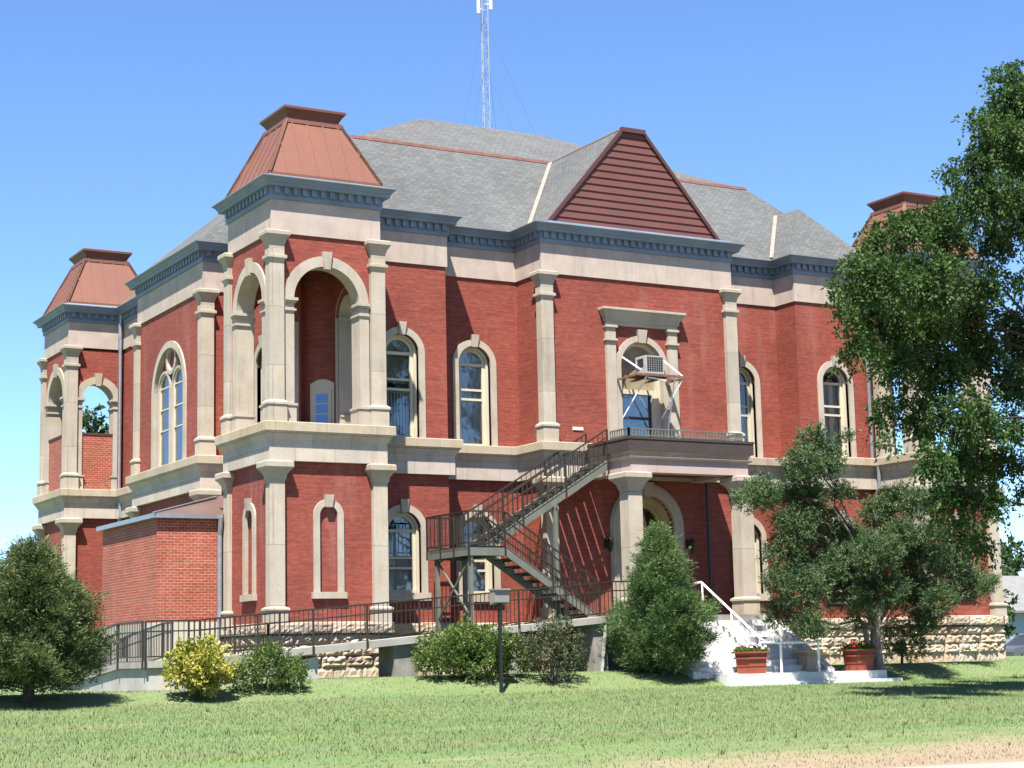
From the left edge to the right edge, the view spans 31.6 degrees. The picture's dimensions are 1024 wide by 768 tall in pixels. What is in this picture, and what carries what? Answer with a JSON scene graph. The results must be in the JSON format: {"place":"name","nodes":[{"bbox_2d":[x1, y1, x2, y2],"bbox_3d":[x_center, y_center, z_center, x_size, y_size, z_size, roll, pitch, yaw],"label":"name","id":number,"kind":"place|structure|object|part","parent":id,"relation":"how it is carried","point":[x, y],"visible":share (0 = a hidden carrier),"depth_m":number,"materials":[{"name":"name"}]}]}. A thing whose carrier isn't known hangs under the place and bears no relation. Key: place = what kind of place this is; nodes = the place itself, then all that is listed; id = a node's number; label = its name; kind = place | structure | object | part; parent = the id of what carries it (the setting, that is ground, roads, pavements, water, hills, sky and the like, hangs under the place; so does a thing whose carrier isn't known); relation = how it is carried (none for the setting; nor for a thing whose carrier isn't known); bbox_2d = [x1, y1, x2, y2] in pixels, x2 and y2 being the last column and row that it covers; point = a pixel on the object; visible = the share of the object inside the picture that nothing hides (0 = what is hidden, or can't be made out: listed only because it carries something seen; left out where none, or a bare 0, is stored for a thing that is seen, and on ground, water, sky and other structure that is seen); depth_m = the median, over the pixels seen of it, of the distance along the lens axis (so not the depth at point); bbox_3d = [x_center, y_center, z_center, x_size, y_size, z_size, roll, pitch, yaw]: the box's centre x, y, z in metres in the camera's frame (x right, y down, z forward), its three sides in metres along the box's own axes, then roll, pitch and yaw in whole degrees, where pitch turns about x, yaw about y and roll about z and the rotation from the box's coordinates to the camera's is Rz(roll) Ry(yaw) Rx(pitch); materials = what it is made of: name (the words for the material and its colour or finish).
{"place":"outdoors","nodes":[
{"label":"outdoors","id":0,"kind":"place"},
{"bbox_2d":[0,656,1023,767],"bbox_3d":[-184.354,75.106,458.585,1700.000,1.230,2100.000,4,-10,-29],"label":"lawn ground","id":1,"kind":"structure","parent":0,"point":[472,687],"depth_m":34.00,"materials":[{"name":"green plant"}]},
{"bbox_2d":[0,533,131,706],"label":"spruce tree","id":2,"kind":"object","parent":1,"relation":"on","point":[48,637],"visible":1,"depth_m":39.98,"materials":[{"name":"green plant"}]},
{"bbox_2d":[34,403,108,533],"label":"leafy tree","id":3,"kind":"object","parent":1,"relation":"on","point":[96,423],"visible":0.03,"depth_m":93.49,"materials":[{"name":"green plant"}]},
{"bbox_2d":[96,496,226,667],"bbox_3d":[-9.378,6.184,53.205,4.221,5.740,5.524,4,-10,-29],"label":"brick annex","id":4,"kind":"object","parent":1,"relation":"on","point":[165,564],"visible":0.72,"depth_m":50.93,"materials":[{"name":"red brick"}]},
{"bbox_2d":[158,630,239,700],"bbox_3d":[-7.265,6.593,42.300,1.734,1.663,1.799,-6,-10,27],"label":"golden shrub","id":5,"kind":"object","parent":1,"relation":"on","point":[204,664],"visible":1,"depth_m":41.99,"materials":[{"name":"yellow plant"}]},
{"bbox_2d":[225,636,311,694],"bbox_3d":[-5.890,6.851,43.642,2.339,1.555,1.351,4,-10,-29],"label":"green shrub","id":6,"kind":"object","parent":1,"relation":"on","point":[285,668],"visible":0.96,"depth_m":43.53,"materials":[{"name":"green plant"}]},
{"bbox_2d":[57,581,644,690],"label":"access ramp","id":7,"kind":"structure","parent":1,"relation":"on","point":[395,655],"depth_m":46.66,"materials":[{"name":"concrete"}]},
{"bbox_2d":[410,612,538,684],"bbox_3d":[-0.896,6.937,46.914,3.873,2.086,1.813,4,-10,-29],"label":"green shrub","id":8,"kind":"object","parent":1,"relation":"on","point":[467,650],"visible":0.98,"depth_m":46.57,"materials":[{"name":"green plant"}]},
{"bbox_2d":[431,0,535,134],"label":"radio mast","id":9,"kind":"object","parent":1,"relation":"on","point":[481,33],"visible":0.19,"depth_m":101.35,"materials":[{"name":"white metal"}]},
{"bbox_2d":[488,588,510,692],"bbox_3d":[-0.294,6.572,46.048,0.490,2.720,0.370,4,-10,-29],"label":"floodlight","id":10,"kind":"object","parent":1,"relation":"on","point":[499,597],"visible":0.95,"depth_m":46.07,"materials":[{"name":"black metal"}]},
{"bbox_2d":[32,104,1008,677],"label":"courthouse","id":11,"kind":"structure","parent":1,"relation":"on","point":[328,358],"depth_m":56.15,"materials":[{"name":"red brick"}]},
{"bbox_2d":[151,341,186,468],"bbox_3d":[-11.115,0.658,59.507,0.400,4.200,3.360,4,-10,-29],"label":"window","id":12,"kind":"structure","parent":11,"relation":"in","point":[170,366],"depth_m":59.83,"materials":[{"name":"beige stone"}]},
{"bbox_2d":[254,335,261,423],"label":"window","id":13,"kind":"structure","parent":11,"relation":"in","point":[259,347],"depth_m":55.50,"materials":[{"name":"beige stone"}]},
{"bbox_2d":[386,321,425,437],"bbox_3d":[-3.326,-0.101,53.391,1.520,3.450,0.590,4,-10,-29],"label":"window","id":14,"kind":"structure","parent":11,"relation":"in","point":[401,352],"depth_m":53.58,"materials":[{"name":"beige stone"}]},
{"bbox_2d":[388,499,430,600],"bbox_3d":[-3.203,4.827,52.617,1.640,2.930,0.540,4,-10,-29],"label":"window","id":15,"kind":"structure","parent":11,"relation":"in","point":[404,548],"depth_m":52.76,"materials":[{"name":"beige stone"}]},
{"bbox_2d":[452,334,497,445],"bbox_3d":[-1.212,0.216,55.785,1.520,3.450,0.510,4,-10,-29],"label":"window","id":16,"kind":"structure","parent":11,"relation":"in","point":[470,365],"depth_m":55.92,"materials":[{"name":"beige stone"}]},
{"bbox_2d":[454,505,500,601],"bbox_3d":[-1.108,5.150,55.045,1.640,2.930,0.540,4,-10,-29],"label":"window","id":17,"kind":"structure","parent":11,"relation":"in","point":[482,568],"depth_m":55.15,"materials":[{"name":"beige stone"}]},
{"bbox_2d":[426,429,608,674],"bbox_3d":[0.572,4.851,52.265,5.556,7.448,2.619,4,-10,-29],"label":"fire escape","id":18,"kind":"object","parent":11,"relation":"attached to","point":[483,545],"visible":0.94,"depth_m":51.95,"materials":[{"name":"metal"}]},
{"bbox_2d":[598,306,685,439],"bbox_3d":[4.056,-0.176,56.905,3.110,4.330,0.745,4,-10,-29],"label":"window","id":19,"kind":"structure","parent":11,"relation":"in","point":[659,394],"depth_m":57.03,"materials":[{"name":"beige stone"}]},
{"bbox_2d":[617,356,683,437],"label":"bracket","id":20,"kind":"object","parent":11,"relation":"attached to","point":[635,376],"depth_m":56.28,"materials":[{"name":"wood"},{"name":"white metal"}]},
{"bbox_2d":[635,355,663,373],"bbox_3d":[4.272,-0.560,56.181,0.694,0.560,0.550,4,-10,-29],"label":"air conditioner","id":21,"kind":"object","parent":20,"relation":"on","point":[650,364],"visible":1,"depth_m":55.97,"materials":[{"name":"white metal"}]},
{"bbox_2d":[738,355,762,457],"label":"window","id":22,"kind":"structure","parent":11,"relation":"in","point":[747,416],"depth_m":61.00,"materials":[{"name":"beige stone"}]},
{"bbox_2d":[754,518,771,600],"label":"window","id":23,"kind":"structure","parent":11,"relation":"in","point":[757,523],"depth_m":60.23,"materials":[{"name":"beige stone"}]},
{"bbox_2d":[817,356,856,456],"bbox_3d":[10.886,0.795,61.362,1.520,3.450,0.540,4,-10,-29],"label":"window","id":24,"kind":"structure","parent":11,"relation":"in","point":[832,401],"depth_m":61.53,"materials":[{"name":"beige stone"}]},
{"bbox_2d":[826,511,856,598],"bbox_3d":[10.997,5.727,60.609,1.640,2.930,0.540,4,-10,-29],"label":"window","id":25,"kind":"structure","parent":11,"relation":"in","point":[843,515],"depth_m":60.59,"materials":[{"name":"glass"}]},
{"bbox_2d":[506,614,595,684],"bbox_3d":[1.071,6.901,47.431,2.473,2.009,1.474,4,-10,-29],"label":"dusky shrub","id":26,"kind":"object","parent":1,"relation":"on","point":[554,645],"visible":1,"depth_m":47.38,"materials":[{"name":"green plant"}]},
{"bbox_2d":[596,517,725,676],"bbox_3d":[4.082,5.928,49.850,3.467,4.560,3.440,-6,-10,28],"label":"pine tree","id":27,"kind":"object","parent":1,"relation":"on","point":[660,616],"visible":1,"depth_m":49.25,"materials":[{"name":"green plant"}]},
{"bbox_2d":[656,581,902,686],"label":"entrance steps","id":28,"kind":"structure","parent":1,"relation":"on","point":[783,667],"depth_m":51.60,"materials":[{"name":"white paint"}]},
{"bbox_2d":[731,651,770,673],"bbox_3d":[6.652,7.744,50.378,0.780,0.610,0.780,4,-10,-29],"label":"planter box","id":29,"kind":"object","parent":28,"relation":"on","point":[749,662],"visible":0.99,"depth_m":50.15,"materials":[{"name":"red ceramic"}]},
{"bbox_2d":[733,642,767,654],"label":"flowers","id":30,"kind":"object","parent":29,"relation":"in","point":[748,647],"visible":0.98,"depth_m":50.25,"materials":[{"name":"white plant"}]},
{"bbox_2d":[792,650,822,671],"bbox_3d":[8.506,7.948,52.024,0.620,0.620,0.620,4,-10,-29],"label":"pedestal","id":31,"kind":"object","parent":28,"relation":"on","point":[808,661],"visible":0.98,"depth_m":51.84,"materials":[{"name":"stone"}]},
{"bbox_2d":[839,649,877,670],"bbox_3d":[10.002,7.956,52.263,0.780,0.610,0.780,4,-10,-29],"label":"planter box","id":32,"kind":"object","parent":28,"relation":"on","point":[857,660],"visible":1,"depth_m":52.03,"materials":[{"name":"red ceramic"}]},
{"bbox_2d":[839,640,877,653],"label":"flowers","id":33,"kind":"object","parent":32,"relation":"in","point":[858,645],"visible":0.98,"depth_m":52.12,"materials":[{"name":"green plant"}]},
{"bbox_2d":[728,419,1002,669],"bbox_3d":[10.842,4.772,52.908,10.617,7.472,4.061,4,-10,-29],"label":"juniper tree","id":34,"kind":"object","parent":1,"relation":"on","point":[851,554],"visible":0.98,"depth_m":51.77,"materials":[{"name":"green plant"}]},
{"bbox_2d":[868,613,932,665],"bbox_3d":[11.739,7.759,54.640,1.949,1.756,2.455,-5,-9,21],"label":"juniper","id":35,"kind":"object","parent":1,"relation":"on","point":[899,647],"visible":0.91,"depth_m":54.37,"materials":[{"name":"green plant"}]},
{"bbox_2d":[818,58,1023,573],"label":"broadleaf tree","id":36,"kind":"object","parent":1,"relation":"on","point":[958,312],"visible":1,"depth_m":43.13,"materials":[{"name":"green plant"}]},
{"bbox_2d":[1000,545,1017,575],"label":"leafy tree","id":37,"kind":"object","parent":1,"relation":"on","point":[1006,568],"visible":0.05,"depth_m":142.91,"materials":[{"name":"green plant"}]},
{"bbox_2d":[1001,589,1019,642],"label":"leafy tree","id":38,"kind":"object","parent":1,"relation":"on","point":[1011,615],"visible":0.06,"depth_m":108.44,"materials":[{"name":"green plant"}]},
{"bbox_2d":[1000,534,1023,575],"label":"leafy tree","id":39,"kind":"object","parent":1,"relation":"on","point":[1017,564],"visible":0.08,"depth_m":150.62,"materials":[{"name":"green plant"}]},
{"bbox_2d":[1002,576,1023,643],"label":"house","id":40,"kind":"structure","parent":1,"relation":"on","point":[1014,585],"depth_m":124.82,"materials":[{"name":"grey"}]},
{"bbox_2d":[1004,634,1023,655],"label":"parked car","id":41,"kind":"object","parent":1,"relation":"on","point":[1015,646],"visible":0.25,"depth_m":94.14,"materials":[{"name":"grey paint"}]},
{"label":"window","id":42,"kind":"part","parent":41,"relation":"part of","materials":[{"name":"blue"}]},
{"bbox_2d":[0,0,1023,575],"label":"sky","id":43,"kind":"structure","parent":0,"point":[123,123],"materials":[{"name":"blue"}]},
{"bbox_2d":[898,761,1023,767],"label":"pavement","id":44,"kind":"structure","parent":0,"point":[1004,765],"depth_m":24.35,"materials":[{"name":"grey concrete"}]}
]}

